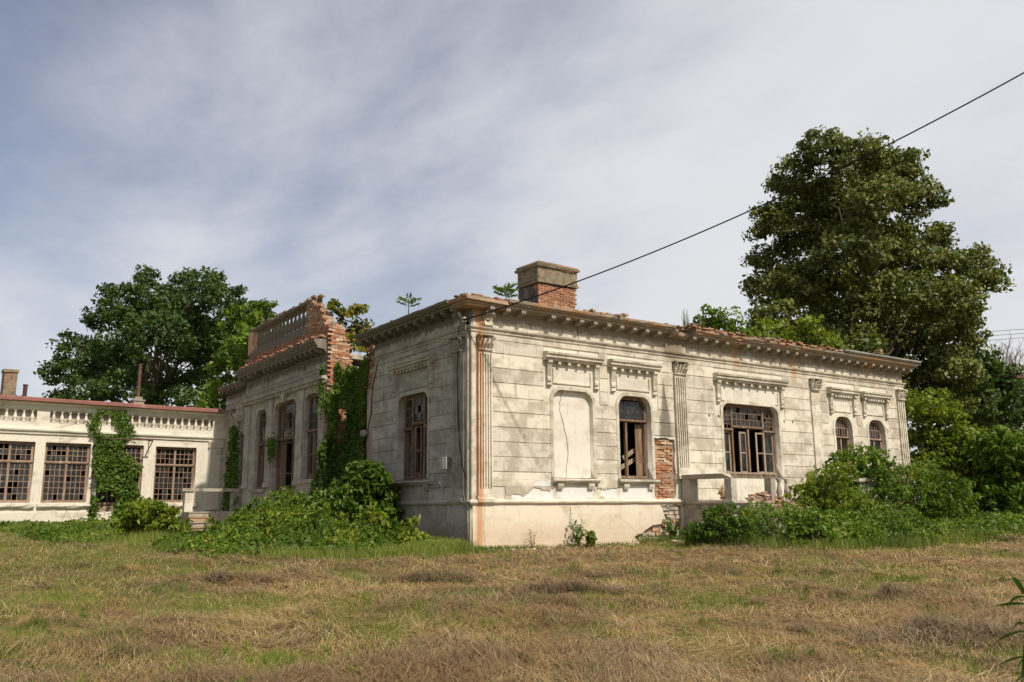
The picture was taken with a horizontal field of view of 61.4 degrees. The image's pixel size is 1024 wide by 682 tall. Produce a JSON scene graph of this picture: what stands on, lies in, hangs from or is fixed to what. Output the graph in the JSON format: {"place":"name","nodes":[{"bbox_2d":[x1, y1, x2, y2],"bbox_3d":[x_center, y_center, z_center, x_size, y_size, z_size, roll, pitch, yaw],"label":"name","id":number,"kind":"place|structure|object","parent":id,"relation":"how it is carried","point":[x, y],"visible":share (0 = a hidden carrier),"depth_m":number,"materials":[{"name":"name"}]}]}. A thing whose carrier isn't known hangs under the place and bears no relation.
{"place":"outdoors","nodes":[
{"label":"outdoors","id":0,"kind":"place"},
{"bbox_2d":[0,528,1023,681],"bbox_3d":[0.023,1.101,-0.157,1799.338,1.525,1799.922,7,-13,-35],"label":"ground","id":1,"kind":"structure","parent":0,"point":[665,609],"depth_m":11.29,"materials":[{"name":"plant"}]},
{"bbox_2d":[0,517,180,543],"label":"wing border","id":2,"kind":"object","parent":1,"relation":"on","point":[51,531],"visible":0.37,"depth_m":24.47,"materials":[{"name":"green plant"}]},
{"bbox_2d":[0,364,229,522],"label":"side wing","id":3,"kind":"structure","parent":1,"relation":"on","point":[46,453],"depth_m":35.11,"materials":[{"name":"beige paint"}]},
{"bbox_2d":[0,439,37,507],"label":"window","id":4,"kind":"structure","parent":3,"relation":"in","point":[2,441],"depth_m":32.26,"materials":[{"name":"pink paint"}]},
{"bbox_2d":[36,440,93,507],"bbox_3d":[-17.172,5.148,33.225,1.870,2.550,0.335,8,-14,-39],"label":"window","id":5,"kind":"structure","parent":3,"relation":"in","point":[57,443],"depth_m":33.25,"materials":[{"name":"pink paint"}]},
{"bbox_2d":[86,409,143,518],"bbox_3d":[-15.722,4.961,34.146,2.354,4.528,0.464,8,-14,-38],"label":"wing ivy","id":6,"kind":"object","parent":3,"relation":"attached to","point":[112,460],"visible":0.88,"depth_m":34.09,"materials":[{"name":"green plant"}]},
{"bbox_2d":[95,445,142,511],"bbox_3d":[-15.728,5.693,34.465,1.680,3.050,0.130,8,-14,-39],"label":"door","id":7,"kind":"structure","parent":3,"relation":"in","point":[103,505],"depth_m":34.40,"materials":[{"name":"pink paint"}]},
{"bbox_2d":[151,445,198,507],"bbox_3d":[-14.004,5.620,35.796,1.930,2.549,0.336,8,-14,-39],"label":"window","id":8,"kind":"structure","parent":3,"relation":"in","point":[170,447],"depth_m":35.87,"materials":[{"name":"pink paint"}]},
{"bbox_2d":[106,497,189,541],"bbox_3d":[-9.464,4.746,22.439,1.962,1.369,2.345,7,-13,-35],"label":"leafy shrub","id":9,"kind":"object","parent":1,"relation":"on","point":[146,514],"visible":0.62,"depth_m":22.00,"materials":[{"name":"green plant"}]},
{"bbox_2d":[33,264,276,408],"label":"broad tree","id":10,"kind":"object","parent":1,"relation":"on","point":[191,336],"visible":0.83,"depth_m":48.90,"materials":[{"name":"green plant"}]},
{"bbox_2d":[161,568,310,583],"bbox_3d":[-4.307,3.655,13.490,2.366,0.259,1.241,0,-11,-3],"label":"hay heap","id":11,"kind":"object","parent":1,"relation":"on","point":[216,573],"visible":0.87,"depth_m":13.39,"materials":[{"name":"brown plant"}]},
{"bbox_2d":[194,300,285,408],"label":"bright tree","id":12,"kind":"object","parent":1,"relation":"on","point":[243,320],"visible":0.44,"depth_m":41.26,"materials":[{"name":"green plant"}]},
{"bbox_2d":[150,485,446,559],"bbox_3d":[-7.382,4.879,24.004,6.570,1.849,15.670,7,-13,-35],"label":"vine mound","id":13,"kind":"object","parent":1,"relation":"on","point":[370,534],"visible":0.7,"depth_m":19.73,"materials":[{"name":"green plant"}]},
{"bbox_2d":[180,500,430,548],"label":"mound sprigs","id":14,"kind":"object","parent":13,"relation":"on","point":[402,532],"visible":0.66,"depth_m":20.54,"materials":[{"name":"green plant"}]},
{"bbox_2d":[299,458,405,530],"bbox_3d":[-4.232,4.406,23.433,3.274,2.393,2.168,-1,-11,3],"label":"leaved shrub","id":15,"kind":"object","parent":1,"relation":"on","point":[366,482],"visible":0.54,"depth_m":23.11,"materials":[{"name":"green plant"}]},
{"bbox_2d":[351,564,513,585],"bbox_3d":[-1.236,3.741,13.901,2.710,0.355,1.499,1,-11,-8],"label":"hay heap","id":16,"kind":"object","parent":1,"relation":"on","point":[444,576],"visible":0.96,"depth_m":13.77,"materials":[{"name":"brown plant"}]},
{"bbox_2d":[0,531,1023,681],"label":"hay swath","id":17,"kind":"object","parent":1,"relation":"on","point":[627,645],"visible":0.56,"depth_m":7.54,"materials":[{"name":"brown plant"}]},
{"bbox_2d":[0,542,1023,681],"bbox_3d":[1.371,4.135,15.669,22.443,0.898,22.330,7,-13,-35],"label":"hay wisps","id":18,"kind":"object","parent":1,"relation":"on","point":[540,654],"visible":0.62,"depth_m":9.28,"materials":[{"name":"plant"}]},
{"bbox_2d":[0,528,1023,681],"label":"cut hay","id":19,"kind":"object","parent":1,"relation":"on","point":[602,627],"visible":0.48,"depth_m":10.00,"materials":[{"name":"plant"}]},
{"bbox_2d":[526,530,536,548],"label":"weed","id":20,"kind":"object","parent":1,"relation":"on","point":[531,541],"visible":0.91,"depth_m":21.50,"materials":[{"name":"green plant"}]},
{"bbox_2d":[180,260,921,547],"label":"abandoned mansion","id":21,"kind":"structure","parent":1,"relation":"on","point":[605,427],"depth_m":25.06,"materials":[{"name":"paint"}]},
{"bbox_2d":[220,425,240,510],"bbox_3d":[-11.117,5.104,34.263,0.442,3.539,1.774,7,-13,-35],"label":"ivy patch","id":22,"kind":"object","parent":21,"relation":"attached to","point":[232,471],"visible":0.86,"depth_m":34.19,"materials":[{"name":"green plant"}]},
{"bbox_2d":[240,434,243,485],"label":"window","id":23,"kind":"structure","parent":21,"relation":"in","point":[243,434],"depth_m":35.87,"materials":[{"name":"brown wood"}]},
{"bbox_2d":[256,410,265,488],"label":"window","id":24,"kind":"structure","parent":21,"relation":"in","point":[259,445],"depth_m":32.58,"materials":[{"name":"brown wood"}]},
{"bbox_2d":[264,432,277,462],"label":"doorway creeper","id":25,"kind":"object","parent":21,"relation":"attached to","point":[270,445],"visible":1,"depth_m":30.77,"materials":[{"name":"green plant"}]},
{"bbox_2d":[275,400,295,500],"bbox_3d":[-7.743,3.994,30.489,0.525,3.690,2.060,7,-13,-35],"label":"window","id":26,"kind":"structure","parent":21,"relation":"in","point":[283,441],"depth_m":30.79,"materials":[{"name":"brown wood"}]},
{"bbox_2d":[306,394,318,478],"bbox_3d":[-6.520,3.142,28.482,0.130,2.770,1.080,7,-13,-35],"label":"window","id":27,"kind":"structure","parent":21,"relation":"in","point":[308,476],"depth_m":28.67,"materials":[{"name":"brown wood"}]},
{"bbox_2d":[309,352,369,502],"bbox_3d":[-5.477,3.176,26.939,1.241,5.405,3.107,7,-13,-35],"label":"ivy curtain","id":28,"kind":"object","parent":21,"relation":"attached to","point":[349,391],"visible":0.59,"depth_m":26.97,"materials":[{"name":"green plant"}]},
{"bbox_2d":[326,298,374,353],"bbox_3d":[-4.697,0.053,29.509,3.340,3.219,1.964,0,-11,-4],"label":"yellowing tree","id":29,"kind":"object","parent":21,"relation":"on","point":[355,327],"visible":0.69,"depth_m":29.68,"materials":[{"name":"green plant"}]},
{"bbox_2d":[341,363,377,437],"bbox_3d":[-4.684,1.859,26.372,1.742,2.225,0.274,-8,-13,34],"label":"insulator bracket","id":30,"kind":"object","parent":21,"relation":"attached to","point":[363,433],"visible":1,"depth_m":26.03,"materials":[{"name":"metal"}]},
{"bbox_2d":[396,293,421,313],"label":"roof seedling","id":31,"kind":"object","parent":21,"relation":"on","point":[408,301],"visible":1,"depth_m":24.38,"materials":[{"name":"green plant"}]},
{"bbox_2d":[403,394,426,479],"bbox_3d":[-2.466,2.667,24.005,0.412,2.310,1.640,7,-13,-35],"label":"window","id":32,"kind":"structure","parent":21,"relation":"in","point":[415,474],"depth_m":24.10,"materials":[{"name":"brown wood"}]},
{"bbox_2d":[442,457,450,469],"bbox_3d":[-1.657,3.127,22.021,0.179,0.335,0.221,7,-13,-35],"label":"meter box","id":33,"kind":"object","parent":21,"relation":"attached to","point":[446,463],"visible":1,"depth_m":21.94,"materials":[{"name":"white plastic"}]},
{"bbox_2d":[457,326,466,478],"bbox_3d":[-1.282,1.513,21.695,0.068,3.899,0.463,8,-14,-36],"label":"loose cable","id":34,"kind":"object","parent":21,"relation":"hanging from","point":[457,407],"visible":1,"depth_m":21.82,"materials":[{"name":"black rubber"}]},
{"bbox_2d":[458,312,468,540],"bbox_3d":[-1.217,2.115,21.413,0.308,5.817,0.080,3,-12,-16],"label":"downpipe","id":35,"kind":"object","parent":21,"relation":"attached to","point":[467,427],"visible":0.92,"depth_m":21.41,"materials":[{"name":"metal"}]},
{"bbox_2d":[493,282,518,298],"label":"roof seedling","id":36,"kind":"object","parent":21,"relation":"on","point":[509,291],"visible":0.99,"depth_m":23.41,"materials":[{"name":"green plant"}]},
{"bbox_2d":[553,390,590,477],"bbox_3d":[1.574,2.527,23.359,1.370,2.340,0.060,7,-13,-35],"label":"blind window","id":37,"kind":"structure","parent":21,"relation":"in","point":[574,406],"depth_m":23.36,"materials":[{"name":"beige paint"}]},
{"bbox_2d":[619,397,647,478],"bbox_3d":[3.357,2.787,24.778,1.229,2.300,0.340,7,-13,-35],"label":"window","id":38,"kind":"structure","parent":21,"relation":"in","point":[637,449],"depth_m":24.86,"materials":[{"name":"brown wood"}]},
{"bbox_2d":[681,309,688,330],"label":"roof weed","id":39,"kind":"object","parent":21,"relation":"on","point":[684,323],"visible":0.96,"depth_m":26.39,"materials":[{"name":"green plant"}]},
{"bbox_2d":[717,486,724,500],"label":"weed","id":40,"kind":"object","parent":21,"relation":"on","point":[721,493],"visible":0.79,"depth_m":24.78,"materials":[{"name":"plant"}]},
{"bbox_2d":[462,72,1023,324],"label":"supply cable","id":41,"kind":"object","parent":21,"relation":"attached to","point":[465,320],"visible":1,"depth_m":19.56,"materials":[{"name":"black plastic"}]},
{"bbox_2d":[723,404,776,476],"bbox_3d":[7.484,3.224,27.658,2.650,2.250,0.413,7,-13,-35],"label":"window","id":42,"kind":"structure","parent":21,"relation":"in","point":[732,472],"depth_m":27.59,"materials":[{"name":"brown wood"}]},
{"bbox_2d":[835,418,849,463],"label":"window","id":43,"kind":"structure","parent":21,"relation":"in","point":[845,436],"depth_m":30.54,"materials":[{"name":"brown wood"}]},
{"bbox_2d":[869,421,882,464],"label":"window","id":44,"kind":"structure","parent":21,"relation":"in","point":[872,439],"depth_m":31.73,"materials":[{"name":"brown wood"}]},
{"bbox_2d":[456,575,686,597],"bbox_3d":[0.802,3.594,12.773,3.456,0.312,2.191,-4,-12,19],"label":"hay heap","id":45,"kind":"object","parent":1,"relation":"on","point":[574,584],"visible":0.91,"depth_m":12.61,"materials":[{"name":"brown plant"}]},
{"bbox_2d":[488,543,660,549],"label":"plaster litter","id":46,"kind":"object","parent":1,"relation":"on","point":[571,547],"visible":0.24,"depth_m":21.97,"materials":[{"name":"beige paint"}]},
{"bbox_2d":[567,519,584,544],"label":"weed","id":47,"kind":"object","parent":1,"relation":"on","point":[577,537],"visible":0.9,"depth_m":22.34,"materials":[{"name":"green plant"}]},
{"bbox_2d":[584,528,596,546],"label":"weed","id":48,"kind":"object","parent":1,"relation":"on","point":[590,538],"visible":0.89,"depth_m":22.32,"materials":[{"name":"green plant"}]},
{"bbox_2d":[663,517,678,539],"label":"weed","id":49,"kind":"object","parent":1,"relation":"on","point":[670,530],"visible":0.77,"depth_m":24.26,"materials":[{"name":"green plant"}]},
{"bbox_2d":[677,502,759,545],"bbox_3d":[5.132,4.616,21.546,2.003,1.183,1.448,-3,-11,10],"label":"shrub","id":50,"kind":"object","parent":1,"relation":"on","point":[721,527],"visible":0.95,"depth_m":21.33,"materials":[{"name":"green plant"}]},
{"bbox_2d":[682,303,760,335],"bbox_3d":[9.695,3.450,39.523,3.693,10.283,3.728,7,-13,-35],"label":"background tree","id":51,"kind":"object","parent":1,"relation":"on","point":[718,322],"visible":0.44,"depth_m":39.71,"materials":[{"name":"green plant"}]},
{"bbox_2d":[745,491,846,532],"bbox_3d":[7.910,4.795,24.128,2.555,1.230,1.231,-6,-13,28],"label":"rubble heap","id":52,"kind":"object","parent":1,"relation":"on","point":[761,496],"visible":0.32,"depth_m":24.43,"materials":[{"name":"beige stone"}]},
{"bbox_2d":[743,314,848,348],"bbox_3d":[12.634,3.424,37.802,3.497,9.675,4.643,-10,-15,41],"label":"background tree","id":53,"kind":"object","parent":1,"relation":"on","point":[830,339],"visible":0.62,"depth_m":38.19,"materials":[{"name":"green plant"}]},
{"bbox_2d":[785,509,841,545],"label":"shrub","id":54,"kind":"object","parent":1,"relation":"on","point":[822,527],"visible":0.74,"depth_m":22.28,"materials":[{"name":"green plant"}]},
{"bbox_2d":[685,475,954,545],"bbox_3d":[9.280,4.767,24.714,9.986,2.155,3.616,7,-13,-35],"label":"terrace growth","id":55,"kind":"object","parent":1,"relation":"on","point":[888,522],"visible":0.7,"depth_m":23.73,"materials":[{"name":"green plant"}]},
{"bbox_2d":[783,459,873,530],"bbox_3d":[9.125,4.730,25.343,3.095,2.457,2.484,7,-13,-35],"label":"loose shrub","id":56,"kind":"object","parent":1,"relation":"on","point":[829,498],"visible":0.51,"depth_m":25.03,"materials":[{"name":"green plant"}]},
{"bbox_2d":[823,441,912,513],"bbox_3d":[11.264,4.776,27.936,3.502,3.123,2.774,7,-13,-35],"label":"leafy shrub","id":57,"kind":"object","parent":1,"relation":"on","point":[880,472],"visible":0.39,"depth_m":27.61,"materials":[{"name":"green plant"}]},
{"bbox_2d":[738,124,1016,416],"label":"linden tree","id":58,"kind":"object","parent":1,"relation":"on","point":[929,319],"visible":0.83,"depth_m":43.47,"materials":[{"name":"green plant"}]},
{"bbox_2d":[816,578,966,600],"bbox_3d":[5.200,3.547,12.283,2.377,0.301,1.295,2,-11,-11],"label":"hay heap","id":59,"kind":"object","parent":1,"relation":"on","point":[896,589],"visible":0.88,"depth_m":12.33,"materials":[{"name":"brown plant"}]},
{"bbox_2d":[769,600,1023,653],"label":"hay heap","id":60,"kind":"object","parent":1,"relation":"on","point":[938,622],"visible":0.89,"depth_m":8.89,"materials":[{"name":"brown plant"}]},
{"bbox_2d":[882,455,983,528],"bbox_3d":[15.130,5.726,31.652,3.795,3.100,3.707,-1,-11,3],"label":"fern leaved shrub","id":61,"kind":"object","parent":1,"relation":"on","point":[925,504],"visible":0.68,"depth_m":31.07,"materials":[{"name":"green plant"}]},
{"bbox_2d":[861,511,1023,537],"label":"wall foot weeds","id":62,"kind":"object","parent":1,"relation":"on","point":[999,519],"depth_m":28.83,"materials":[{"name":"green plant"}]},
{"bbox_2d":[904,386,994,518],"bbox_3d":[19.109,5.129,38.428,5.218,6.102,3.857,3,-11,-16],"label":"yellow green bush","id":63,"kind":"object","parent":1,"relation":"on","point":[936,442],"visible":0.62,"depth_m":37.95,"materials":[{"name":"green plant"}]},
{"bbox_2d":[944,344,1023,502],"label":"background tree","id":64,"kind":"object","parent":1,"relation":"on","point":[990,408],"visible":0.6,"depth_m":46.59,"materials":[{"name":"green plant"}]},
{"bbox_2d":[951,424,1023,517],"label":"leafy shrub","id":65,"kind":"object","parent":1,"relation":"on","point":[999,487],"visible":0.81,"depth_m":36.37,"materials":[{"name":"green plant"}]},
{"bbox_2d":[980,533,1023,540],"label":"hay heap","id":66,"kind":"object","parent":1,"relation":"on","point":[1011,537],"visible":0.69,"depth_m":25.94,"materials":[{"name":"brown plant"}]},
{"bbox_2d":[984,331,1023,392],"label":"bare tree","id":67,"kind":"object","parent":1,"relation":"on","point":[1011,355],"visible":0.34,"depth_m":55.43,"materials":[{"name":"grey plant"}]},
{"bbox_2d":[992,394,1023,409],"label":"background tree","id":68,"kind":"object","parent":1,"relation":"on","point":[1016,406],"visible":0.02,"depth_m":56.92,"materials":[{"name":"green plant"}]},
{"bbox_2d":[993,577,1023,681],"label":"maize plant","id":69,"kind":"object","parent":1,"relation":"on","point":[1017,582],"visible":1,"depth_m":6.20,"materials":[{"name":"green plant"}]},
{"bbox_2d":[994,373,1023,460],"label":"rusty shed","id":70,"kind":"structure","parent":1,"relation":"on","point":[1021,377],"depth_m":51.23,"materials":[{"name":"metal"}]},
{"bbox_2d":[0,520,1023,563],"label":"long grass","id":71,"kind":"structure","parent":0,"point":[435,548],"depth_m":21.06,"materials":[{"name":"green plant"}]},
{"bbox_2d":[0,0,1023,497],"label":"sky","id":72,"kind":"structure","parent":0,"point":[374,153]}
]}

